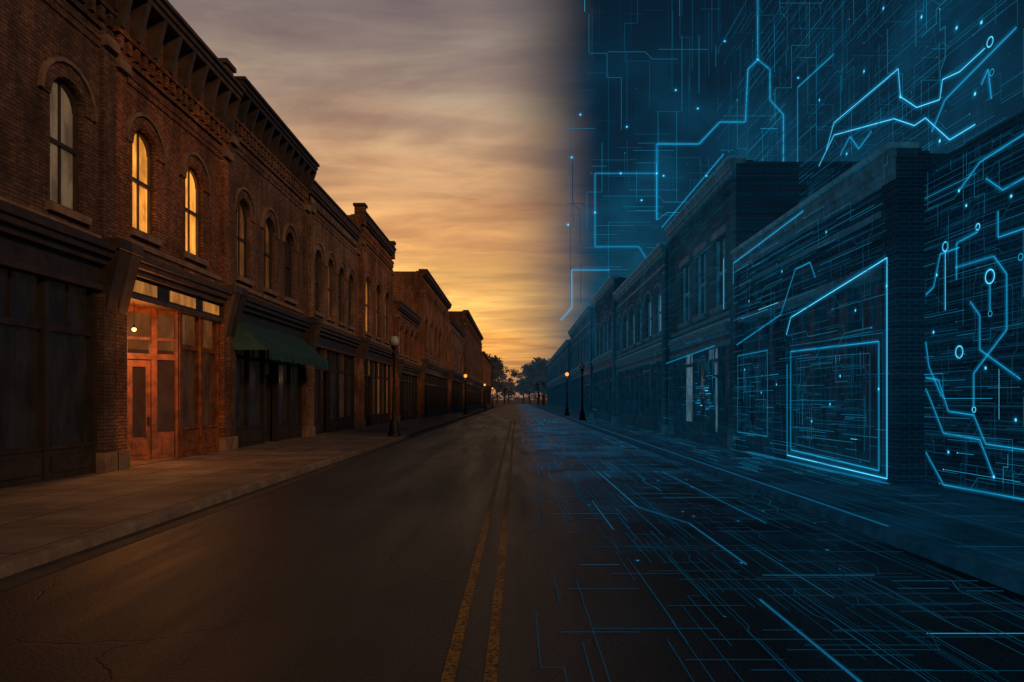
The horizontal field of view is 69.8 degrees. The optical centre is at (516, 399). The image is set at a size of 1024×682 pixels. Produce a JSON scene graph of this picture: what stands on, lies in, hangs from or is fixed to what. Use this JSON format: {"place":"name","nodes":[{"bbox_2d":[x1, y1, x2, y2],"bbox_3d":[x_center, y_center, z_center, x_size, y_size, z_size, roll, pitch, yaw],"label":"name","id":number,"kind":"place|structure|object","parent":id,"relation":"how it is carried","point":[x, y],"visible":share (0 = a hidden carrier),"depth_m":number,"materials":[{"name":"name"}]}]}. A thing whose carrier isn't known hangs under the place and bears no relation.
{"place":"outdoors","nodes":[
{"label":"outdoors","id":0,"kind":"place"},
{"bbox_2d":[0,404,500,558],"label":"pavement","id":1,"kind":"structure","parent":0,"point":[35,515],"depth_m":13.44,"materials":[{"name":"concrete"}]},
{"bbox_2d":[0,268,85,449],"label":"shop glass","id":2,"kind":"object","parent":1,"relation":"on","point":[18,388],"visible":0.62,"depth_m":14.03,"materials":[{"name":"glass"}]},
{"bbox_2d":[0,270,96,488],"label":"shop front","id":3,"kind":"object","parent":1,"relation":"on","point":[43,461],"visible":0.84,"depth_m":14.15,"materials":[{"name":"paint"}]},
{"bbox_2d":[96,29,132,472],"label":"piers","id":4,"kind":"structure","parent":1,"relation":"on","point":[112,272],"depth_m":15.92,"materials":[{"name":"brown brick"}]},
{"bbox_2d":[0,199,115,290],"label":"shop cornice","id":5,"kind":"structure","parent":4,"relation":"attached to","point":[34,244],"depth_m":13.93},
{"bbox_2d":[127,302,177,465],"bbox_3d":[-9.860,-0.415,18.265,1.680,3.970,2.970,0,0,0],"label":"entrance","id":6,"kind":"object","parent":1,"relation":"on","point":[152,402],"visible":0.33,"depth_m":19.17,"materials":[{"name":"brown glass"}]},
{"bbox_2d":[115,55,241,469],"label":"piers","id":7,"kind":"structure","parent":1,"relation":"on","point":[123,68],"depth_m":16.67,"materials":[{"name":"red brick"}]},
{"bbox_2d":[127,75,222,158],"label":"brick courses","id":8,"kind":"object","parent":7,"relation":"attached to","point":[148,94],"visible":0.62,"depth_m":19.06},
{"bbox_2d":[130,255,232,321],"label":"shop cornice","id":9,"kind":"structure","parent":7,"relation":"attached to","point":[165,278],"depth_m":19.12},
{"bbox_2d":[133,280,218,314],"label":"fascia panels","id":10,"kind":"object","parent":9,"relation":"attached to","point":[151,290],"visible":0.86,"depth_m":19.39,"materials":[{"name":"beige glass"}]},
{"bbox_2d":[178,312,219,457],"bbox_3d":[-9.245,-0.415,19.550,0.430,3.970,5.540,0,0,0],"label":"shop front","id":11,"kind":"object","parent":1,"relation":"on","point":[199,438],"visible":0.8,"depth_m":20.96,"materials":[{"name":"brown wood"}]},
{"bbox_2d":[182,314,211,426],"bbox_3d":[-9.200,-0.825,21.035,0.001,3.150,2.570,0,0,0],"label":"shop glass","id":12,"kind":"object","parent":11,"relation":"in","point":[188,375],"visible":0.55,"depth_m":20.82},
{"bbox_2d":[236,350,301,447],"bbox_3d":[-9.255,-1.015,27.100,0.410,5.170,7.660,0,0,0],"label":"shop front","id":13,"kind":"object","parent":1,"relation":"on","point":[247,434],"visible":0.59,"depth_m":27.80,"materials":[{"name":"paint"}]},
{"bbox_2d":[236,350,296,431],"bbox_3d":[-9.310,-0.415,27.100,0.220,3.970,7.660,0,0,0],"label":"shop glass","id":14,"kind":"object","parent":13,"relation":"in","point":[254,392],"visible":0.32,"depth_m":26.05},
{"bbox_2d":[227,133,316,449],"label":"piers","id":15,"kind":"structure","parent":1,"relation":"on","point":[233,145],"depth_m":23.20,"materials":[{"name":"brick"}]},
{"bbox_2d":[241,296,311,340],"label":"shop cornice","id":16,"kind":"structure","parent":15,"relation":"attached to","point":[258,312],"depth_m":26.66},
{"bbox_2d":[234,321,328,368],"bbox_3d":[-8.365,-1.895,26.750,1.170,1.310,7.300,0,0,0],"label":"awning","id":17,"kind":"object","parent":15,"relation":"attached to","point":[281,347],"visible":0.98,"depth_m":25.15,"materials":[{"name":"fabric"}]},
{"bbox_2d":[314,348,353,434],"bbox_3d":[-9.155,-1.015,36.150,0.410,5.170,8.560,0,0,0],"label":"shop front","id":18,"kind":"object","parent":1,"relation":"on","point":[339,423],"visible":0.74,"depth_m":35.92,"materials":[{"name":"paint"}]},
{"bbox_2d":[314,348,350,419],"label":"shop glass","id":19,"kind":"object","parent":18,"relation":"in","point":[333,394],"visible":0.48,"depth_m":36.85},
{"bbox_2d":[309,204,364,435],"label":"piers","id":20,"kind":"structure","parent":1,"relation":"on","point":[319,324],"depth_m":31.78,"materials":[{"name":"beige brick"}]},
{"bbox_2d":[316,324,361,356],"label":"shop cornice","id":21,"kind":"structure","parent":20,"relation":"attached to","point":[332,339],"depth_m":35.92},
{"bbox_2d":[364,359,389,426],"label":"shop front","id":22,"kind":"object","parent":1,"relation":"on","point":[371,418],"visible":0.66,"depth_m":45.98,"materials":[{"name":"paint"}]},
{"bbox_2d":[357,238,398,427],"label":"piers","id":23,"kind":"structure","parent":1,"relation":"on","point":[362,242],"depth_m":41.17,"materials":[{"name":"orange brick"}]},
{"bbox_2d":[366,341,392,365],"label":"shop cornice","id":24,"kind":"structure","parent":23,"relation":"attached to","point":[378,353],"depth_m":45.76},
{"bbox_2d":[388,334,399,435],"bbox_3d":[-5.280,-0.655,31.600,0.540,4.450,0.540,0,0,0],"label":"street lamp","id":25,"kind":"object","parent":1,"relation":"on","point":[394,424],"visible":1,"depth_m":31.52,"materials":[{"name":"metal"}]},
{"bbox_2d":[400,373,416,420],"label":"shop front","id":26,"kind":"object","parent":1,"relation":"on","point":[407,415],"visible":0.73,"depth_m":56.68,"materials":[{"name":"paint"}]},
{"bbox_2d":[394,312,423,421],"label":"piers","id":27,"kind":"structure","parent":1,"relation":"on","point":[400,363],"depth_m":51.28,"materials":[{"name":"red brick"}]},
{"bbox_2d":[424,374,447,416],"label":"shop front","id":28,"kind":"object","parent":1,"relation":"on","point":[441,395],"visible":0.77,"depth_m":73.20,"materials":[{"name":"paint"}]},
{"bbox_2d":[420,289,451,417],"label":"piers","id":29,"kind":"structure","parent":1,"relation":"on","point":[423,360],"depth_m":62.32,"materials":[{"name":"orange brick"}]},
{"bbox_2d":[451,380,462,412],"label":"shop front","id":30,"kind":"object","parent":1,"relation":"on","point":[456,396],"visible":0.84,"depth_m":96.43,"materials":[{"name":"paint"}]},
{"bbox_2d":[466,384,480,409],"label":"storefront","id":31,"kind":"object","parent":1,"relation":"on","point":[473,397],"visible":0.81,"depth_m":126.28,"materials":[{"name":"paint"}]},
{"bbox_2d":[368,361,387,413],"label":"shop glass","id":32,"kind":"object","parent":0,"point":[378,388],"visible":0.23,"depth_m":47.26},
{"bbox_2d":[393,275,416,313],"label":"building body","id":33,"kind":"structure","parent":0,"point":[405,289],"depth_m":62.31,"materials":[{"name":"orange brick"}]},
{"bbox_2d":[0,404,1023,681],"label":"road","id":34,"kind":"structure","parent":0,"point":[356,570],"depth_m":6.57,"materials":[{"name":"asphalt"}]},
{"bbox_2d":[0,404,502,578],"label":"kerb","id":35,"kind":"structure","parent":34,"relation":"on","point":[19,562],"depth_m":9.89,"materials":[{"name":"concrete"}]},
{"bbox_2d":[0,404,503,591],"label":"gutter","id":36,"kind":"object","parent":34,"relation":"on","point":[22,577],"visible":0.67,"depth_m":9.44,"materials":[{"name":"concrete"}]},
{"bbox_2d":[440,404,515,681],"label":"line marking","id":37,"kind":"object","parent":34,"relation":"on","point":[451,663],"visible":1,"depth_m":6.22,"materials":[{"name":"yellow paint"}]},
{"bbox_2d":[483,410,515,681],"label":"line marking","id":38,"kind":"object","parent":34,"relation":"on","point":[491,668],"visible":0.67,"depth_m":6.22,"materials":[{"name":"yellow paint"}]},
{"bbox_2d":[519,417,1023,681],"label":"circuit line pattern","id":39,"kind":"object","parent":34,"relation":"on","point":[756,550],"visible":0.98,"depth_m":6.70},
{"bbox_2d":[529,404,1023,595],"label":"kerb","id":40,"kind":"structure","parent":34,"relation":"on","point":[998,575],"depth_m":9.03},
{"bbox_2d":[493,400,546,403],"bbox_3d":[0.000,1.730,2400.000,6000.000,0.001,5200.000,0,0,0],"label":"ground","id":41,"kind":"structure","parent":0,"point":[518,402],"depth_m":449.53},
{"bbox_2d":[0,0,105,234],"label":"walls","id":42,"kind":"structure","parent":41,"relation":"on","point":[35,35],"depth_m":13.75,"materials":[{"name":"brown brick"}]},
{"bbox_2d":[50,78,77,211],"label":"window frames","id":43,"kind":"structure","parent":42,"relation":"attached to","point":[68,92],"depth_m":14.90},
{"bbox_2d":[50,82,72,208],"bbox_3d":[-9.190,-5.100,12.850,0.001,2.600,4.800,0,0,0],"label":"window glass","id":44,"kind":"object","parent":43,"relation":"in","point":[66,159],"visible":0.5,"depth_m":14.88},
{"bbox_2d":[37,57,97,122],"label":"window hoods","id":45,"kind":"object","parent":42,"relation":"attached to","point":[52,69],"depth_m":14.71,"materials":[{"name":"brown brick"}]},
{"bbox_2d":[46,201,91,225],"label":"window sills","id":46,"kind":"structure","parent":42,"relation":"attached to","point":[56,208],"depth_m":14.58,"materials":[{"name":"stone"}]},
{"bbox_2d":[43,0,101,47],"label":"brick courses","id":47,"kind":"object","parent":42,"relation":"attached to","point":[74,20],"visible":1,"depth_m":14.88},
{"bbox_2d":[68,0,120,37],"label":"cornice","id":48,"kind":"structure","parent":42,"relation":"attached to","point":[106,11],"depth_m":15.71,"materials":[{"name":"brown brick"}]},
{"bbox_2d":[111,18,223,284],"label":"walls","id":49,"kind":"structure","parent":41,"relation":"on","point":[168,203],"depth_m":19.30,"materials":[{"name":"red brick"}]},
{"bbox_2d":[132,130,198,256],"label":"window frames","id":50,"kind":"structure","parent":49,"relation":"attached to","point":[138,182],"depth_m":18.24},
{"bbox_2d":[132,134,195,254],"bbox_3d":[-9.190,-5.250,19.125,0.001,2.500,3.870,0,0,0],"label":"window glass","id":51,"kind":"object","parent":50,"relation":"in","point":[142,191],"visible":0.43,"depth_m":18.12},
{"bbox_2d":[127,112,211,193],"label":"window hoods","id":52,"kind":"object","parent":49,"relation":"attached to","point":[140,120],"depth_m":18.42,"materials":[{"name":"red brick"}]},
{"bbox_2d":[130,228,208,266],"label":"window sills","id":53,"kind":"structure","parent":49,"relation":"attached to","point":[144,236],"depth_m":18.16,"materials":[{"name":"stone"}]},
{"bbox_2d":[127,237,221,280],"bbox_3d":[-9.000,-3.665,19.550,0.100,0.130,5.540,0,0,0],"label":"string course","id":54,"kind":"object","parent":49,"relation":"attached to","point":[151,250],"visible":0.67,"depth_m":19.31,"materials":[{"name":"stone"}]},
{"bbox_2d":[112,0,244,148],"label":"cornice","id":55,"kind":"structure","parent":49,"relation":"attached to","point":[187,50],"depth_m":19.05,"materials":[{"name":"red brick"}]},
{"bbox_2d":[236,122,302,316],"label":"walls","id":56,"kind":"structure","parent":41,"relation":"on","point":[264,192],"depth_m":26.93,"materials":[{"name":"brick"}]},
{"bbox_2d":[237,200,290,297],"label":"window frames","id":57,"kind":"structure","parent":56,"relation":"attached to","point":[244,241],"depth_m":26.70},
{"bbox_2d":[237,206,288,296],"bbox_3d":[-9.190,-5.300,26.650,0.001,2.600,6.050,0,0,0],"label":"window glass","id":58,"kind":"object","parent":57,"relation":"in","point":[267,251],"visible":0.36,"depth_m":26.95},
{"bbox_2d":[236,187,298,251],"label":"window hoods","id":59,"kind":"object","parent":56,"relation":"attached to","point":[246,196],"depth_m":26.29,"materials":[{"name":"brick"}]},
{"bbox_2d":[236,147,303,210],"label":"brick courses","id":60,"kind":"object","parent":56,"relation":"attached to","point":[245,156],"visible":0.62,"depth_m":26.45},
{"bbox_2d":[231,76,319,203],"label":"cornice","id":61,"kind":"structure","parent":56,"relation":"attached to","point":[265,124],"depth_m":26.33,"materials":[{"name":"brick"}]},
{"bbox_2d":[307,194,356,335],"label":"walls","id":62,"kind":"structure","parent":41,"relation":"on","point":[326,238],"depth_m":35.65,"materials":[{"name":"beige brick"}]},
{"bbox_2d":[315,252,350,325],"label":"window frames","id":63,"kind":"structure","parent":62,"relation":"attached to","point":[329,288],"depth_m":35.58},
{"bbox_2d":[314,241,355,286],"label":"window hoods","id":64,"kind":"object","parent":62,"relation":"attached to","point":[329,255],"depth_m":35.68,"materials":[{"name":"beige brick"}]},
{"bbox_2d":[309,180,361,247],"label":"cornice","id":65,"kind":"structure","parent":62,"relation":"attached to","point":[323,198],"depth_m":35.18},
{"bbox_2d":[351,214,391,419],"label":"walls","id":66,"kind":"structure","parent":41,"relation":"on","point":[376,269],"depth_m":44.90,"materials":[{"name":"orange brick"}]},
{"bbox_2d":[354,211,396,269],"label":"cornice","id":67,"kind":"structure","parent":66,"relation":"attached to","point":[375,230],"depth_m":45.11,"materials":[{"name":"orange brick"}]},
{"bbox_2d":[393,304,417,415],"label":"walls","id":68,"kind":"structure","parent":41,"relation":"on","point":[407,322],"depth_m":55.10,"materials":[{"name":"red brick"}]},
{"bbox_2d":[416,271,447,412],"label":"walls","id":69,"kind":"structure","parent":41,"relation":"on","point":[434,315],"depth_m":68.90,"materials":[{"name":"orange brick"}]},
{"bbox_2d":[418,269,451,318],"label":"cornice","id":70,"kind":"structure","parent":69,"relation":"attached to","point":[429,278],"depth_m":70.27,"materials":[{"name":"orange brick"}]},
{"bbox_2d":[449,322,462,408],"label":"walls","id":71,"kind":"structure","parent":41,"relation":"on","point":[457,362],"depth_m":93.52,"materials":[{"name":"beige brick"}]},
{"bbox_2d":[462,311,480,406],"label":"walls","id":72,"kind":"structure","parent":41,"relation":"on","point":[473,349],"depth_m":121.74,"materials":[{"name":"brick"}]},
{"bbox_2d":[548,342,569,381],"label":"walls","id":73,"kind":"structure","parent":41,"relation":"on","point":[560,369],"depth_m":105.58,"materials":[{"name":"brick"}]},
{"bbox_2d":[570,308,592,412],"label":"walls","id":74,"kind":"structure","parent":41,"relation":"on","point":[575,357],"depth_m":71.42,"materials":[{"name":"brick"}]},
{"bbox_2d":[593,277,622,416],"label":"walls","id":75,"kind":"structure","parent":41,"relation":"on","point":[618,282],"depth_m":54.35,"materials":[{"name":"brick"}]},
{"bbox_2d":[590,275,619,317],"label":"cornice","id":76,"kind":"structure","parent":75,"relation":"attached to","point":[602,291],"depth_m":55.00,"materials":[{"name":"brick"}]},
{"bbox_2d":[617,247,669,424],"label":"walls","id":77,"kind":"structure","parent":41,"relation":"on","point":[648,286],"depth_m":38.75,"materials":[{"name":"brick"}]},
{"bbox_2d":[615,342,662,371],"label":"shop cornice","id":78,"kind":"structure","parent":77,"relation":"attached to","point":[651,354],"depth_m":39.24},
{"bbox_2d":[617,283,661,326],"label":"window hoods","id":79,"kind":"object","parent":77,"relation":"attached to","point":[657,287],"depth_m":39.96,"materials":[{"name":"brick"}]},
{"bbox_2d":[613,242,667,308],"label":"cornice","id":80,"kind":"structure","parent":77,"relation":"attached to","point":[656,254],"depth_m":38.81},
{"bbox_2d":[620,293,660,349],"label":"window frames","id":81,"kind":"structure","parent":77,"relation":"attached to","point":[659,313],"depth_m":41.04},
{"bbox_2d":[672,160,752,338],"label":"walls","id":82,"kind":"structure","parent":41,"relation":"on","point":[711,225],"depth_m":26.51,"materials":[{"name":"brick"}]},
{"bbox_2d":[662,154,723,434],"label":"circuit facade traces","id":83,"kind":"object","parent":82,"relation":"attached to","point":[707,393],"visible":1,"depth_m":26.85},
{"bbox_2d":[668,318,729,358],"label":"shop cornice","id":84,"kind":"structure","parent":82,"relation":"attached to","point":[715,335],"depth_m":27.19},
{"bbox_2d":[683,239,725,321],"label":"window frames","id":85,"kind":"structure","parent":82,"relation":"attached to","point":[685,294],"depth_m":28.63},
{"bbox_2d":[686,237,725,320],"bbox_3d":[7.190,-4.400,27.900,0.001,2.400,6.800,0,0,0],"label":"window glass","id":86,"kind":"object","parent":85,"relation":"in","point":[721,285],"visible":0.27,"depth_m":25.89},
{"bbox_2d":[664,155,746,254],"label":"cornice","id":87,"kind":"structure","parent":82,"relation":"attached to","point":[719,185],"depth_m":26.63,"materials":[{"name":"stone"}]},
{"bbox_2d":[742,151,929,485],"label":"walls","id":88,"kind":"structure","parent":41,"relation":"on","point":[823,253],"depth_m":15.82,"materials":[{"name":"brick"}]},
{"bbox_2d":[738,210,881,322],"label":"fascia","id":89,"kind":"structure","parent":88,"relation":"attached to","point":[872,274],"depth_m":16.68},
{"bbox_2d":[741,192,881,307],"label":"siding courses","id":90,"kind":"object","parent":88,"relation":"attached to","point":[841,253],"visible":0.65,"depth_m":16.73,"materials":[{"name":"brick"}]},
{"bbox_2d":[733,162,889,478],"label":"circuit facade traces","id":91,"kind":"object","parent":88,"relation":"attached to","point":[798,388],"visible":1,"depth_m":17.14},
{"bbox_2d":[730,142,918,271],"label":"cornice","id":92,"kind":"structure","parent":88,"relation":"attached to","point":[854,181],"depth_m":16.05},
{"bbox_2d":[736,148,921,485],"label":"piers","id":93,"kind":"structure","parent":88,"relation":"attached to","point":[902,355],"depth_m":13.40,"materials":[{"name":"brick"}]},
{"bbox_2d":[929,123,1023,505],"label":"walls","id":94,"kind":"structure","parent":41,"relation":"on","point":[1006,413],"depth_m":11.89,"materials":[{"name":"brick"}]},
{"bbox_2d":[924,120,1023,499],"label":"circuit facade traces","id":95,"kind":"object","parent":94,"relation":"attached to","point":[975,406],"visible":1,"depth_m":11.87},
{"bbox_2d":[926,111,1023,173],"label":"coping","id":96,"kind":"object","parent":94,"relation":"on","point":[992,133],"visible":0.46,"depth_m":11.87,"materials":[{"name":"stone"}]},
{"bbox_2d":[168,0,1023,399],"label":"sky","id":97,"kind":"structure","parent":0,"point":[451,120],"materials":[{"name":"multicoloured"}]},
{"bbox_2d":[531,404,1023,572],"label":"pavement","id":98,"kind":"structure","parent":0,"point":[1005,511],"depth_m":11.56,"materials":[{"name":"concrete"}]},
{"bbox_2d":[548,382,565,410],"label":"shop front","id":99,"kind":"object","parent":98,"relation":"on","point":[557,397],"visible":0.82,"depth_m":114.42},
{"bbox_2d":[591,295,614,422],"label":"piers","id":100,"kind":"structure","parent":98,"relation":"on","point":[612,418],"depth_m":50.26,"materials":[{"name":"brick"}]},
{"bbox_2d":[621,363,655,416],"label":"shop glass","id":101,"kind":"object","parent":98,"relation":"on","point":[649,395],"visible":0.28,"depth_m":41.84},
{"bbox_2d":[618,362,660,431],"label":"shop front","id":102,"kind":"object","parent":98,"relation":"on","point":[642,421],"visible":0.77,"depth_m":40.77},
{"bbox_2d":[615,266,666,433],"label":"piers","id":103,"kind":"structure","parent":98,"relation":"on","point":[663,427],"depth_m":33.73,"materials":[{"name":"brick"}]},
{"bbox_2d":[673,347,728,445],"bbox_3d":[7.255,-0.765,28.450,0.410,4.670,9.160,0,0,0],"label":"shop front","id":104,"kind":"object","parent":98,"relation":"on","point":[689,427],"visible":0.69,"depth_m":28.11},
{"bbox_2d":[667,195,735,448],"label":"piers","id":105,"kind":"structure","parent":98,"relation":"on","point":[731,441],"depth_m":23.68,"materials":[{"name":"brick"}]},
{"bbox_2d":[677,345,728,431],"bbox_3d":[7.310,-0.165,28.450,0.220,3.470,9.160,0,0,0],"label":"shop glass","id":106,"kind":"object","parent":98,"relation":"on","point":[700,382],"visible":0.28,"depth_m":28.75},
{"bbox_2d":[577,418,1023,561],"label":"circuit pavement traces","id":107,"kind":"object","parent":98,"relation":"on","point":[666,439],"visible":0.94,"depth_m":12.61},
{"bbox_2d":[743,282,881,479],"bbox_3d":[7.255,-1.005,18.400,0.410,5.150,8.860,0,0,0],"label":"shop front","id":108,"kind":"object","parent":98,"relation":"on","point":[868,452],"visible":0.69,"depth_m":17.37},
{"bbox_2d":[750,279,881,444],"bbox_3d":[7.200,-0.740,18.400,0.001,3.280,8.860,0,0,0],"label":"shop glass","id":109,"kind":"object","parent":108,"relation":"attached to","point":[870,393],"visible":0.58,"depth_m":16.63,"materials":[{"name":"blue"}]},
{"bbox_2d":[752,172,843,235],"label":"building body","id":110,"kind":"structure","parent":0,"point":[776,195],"depth_m":23.41,"materials":[{"name":"brick"}]},
{"bbox_2d":[753,161,859,171],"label":"parapet","id":111,"kind":"structure","parent":110,"relation":"on","point":[776,166],"depth_m":23.41,"materials":[{"name":"brick"}]},
{"bbox_2d":[717,0,1023,160],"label":"traces","id":112,"kind":"object","parent":110,"relation":"attached to","point":[839,73],"visible":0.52,"depth_m":28.42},
{"bbox_2d":[927,174,928,485],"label":"building body","id":113,"kind":"structure","parent":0,"point":[928,327],"depth_m":13.41,"materials":[{"name":"brick"}]},
{"bbox_2d":[737,0,1023,202],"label":"traces","id":114,"kind":"object","parent":113,"relation":"attached to","point":[767,123],"visible":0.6,"depth_m":18.61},
{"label":"building body","id":115,"kind":"object","parent":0,"visible":0},
{"bbox_2d":[561,0,1023,319],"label":"circuit hologram screen","id":116,"kind":"object","parent":115,"relation":"attached to","point":[699,120],"visible":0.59,"depth_m":59.99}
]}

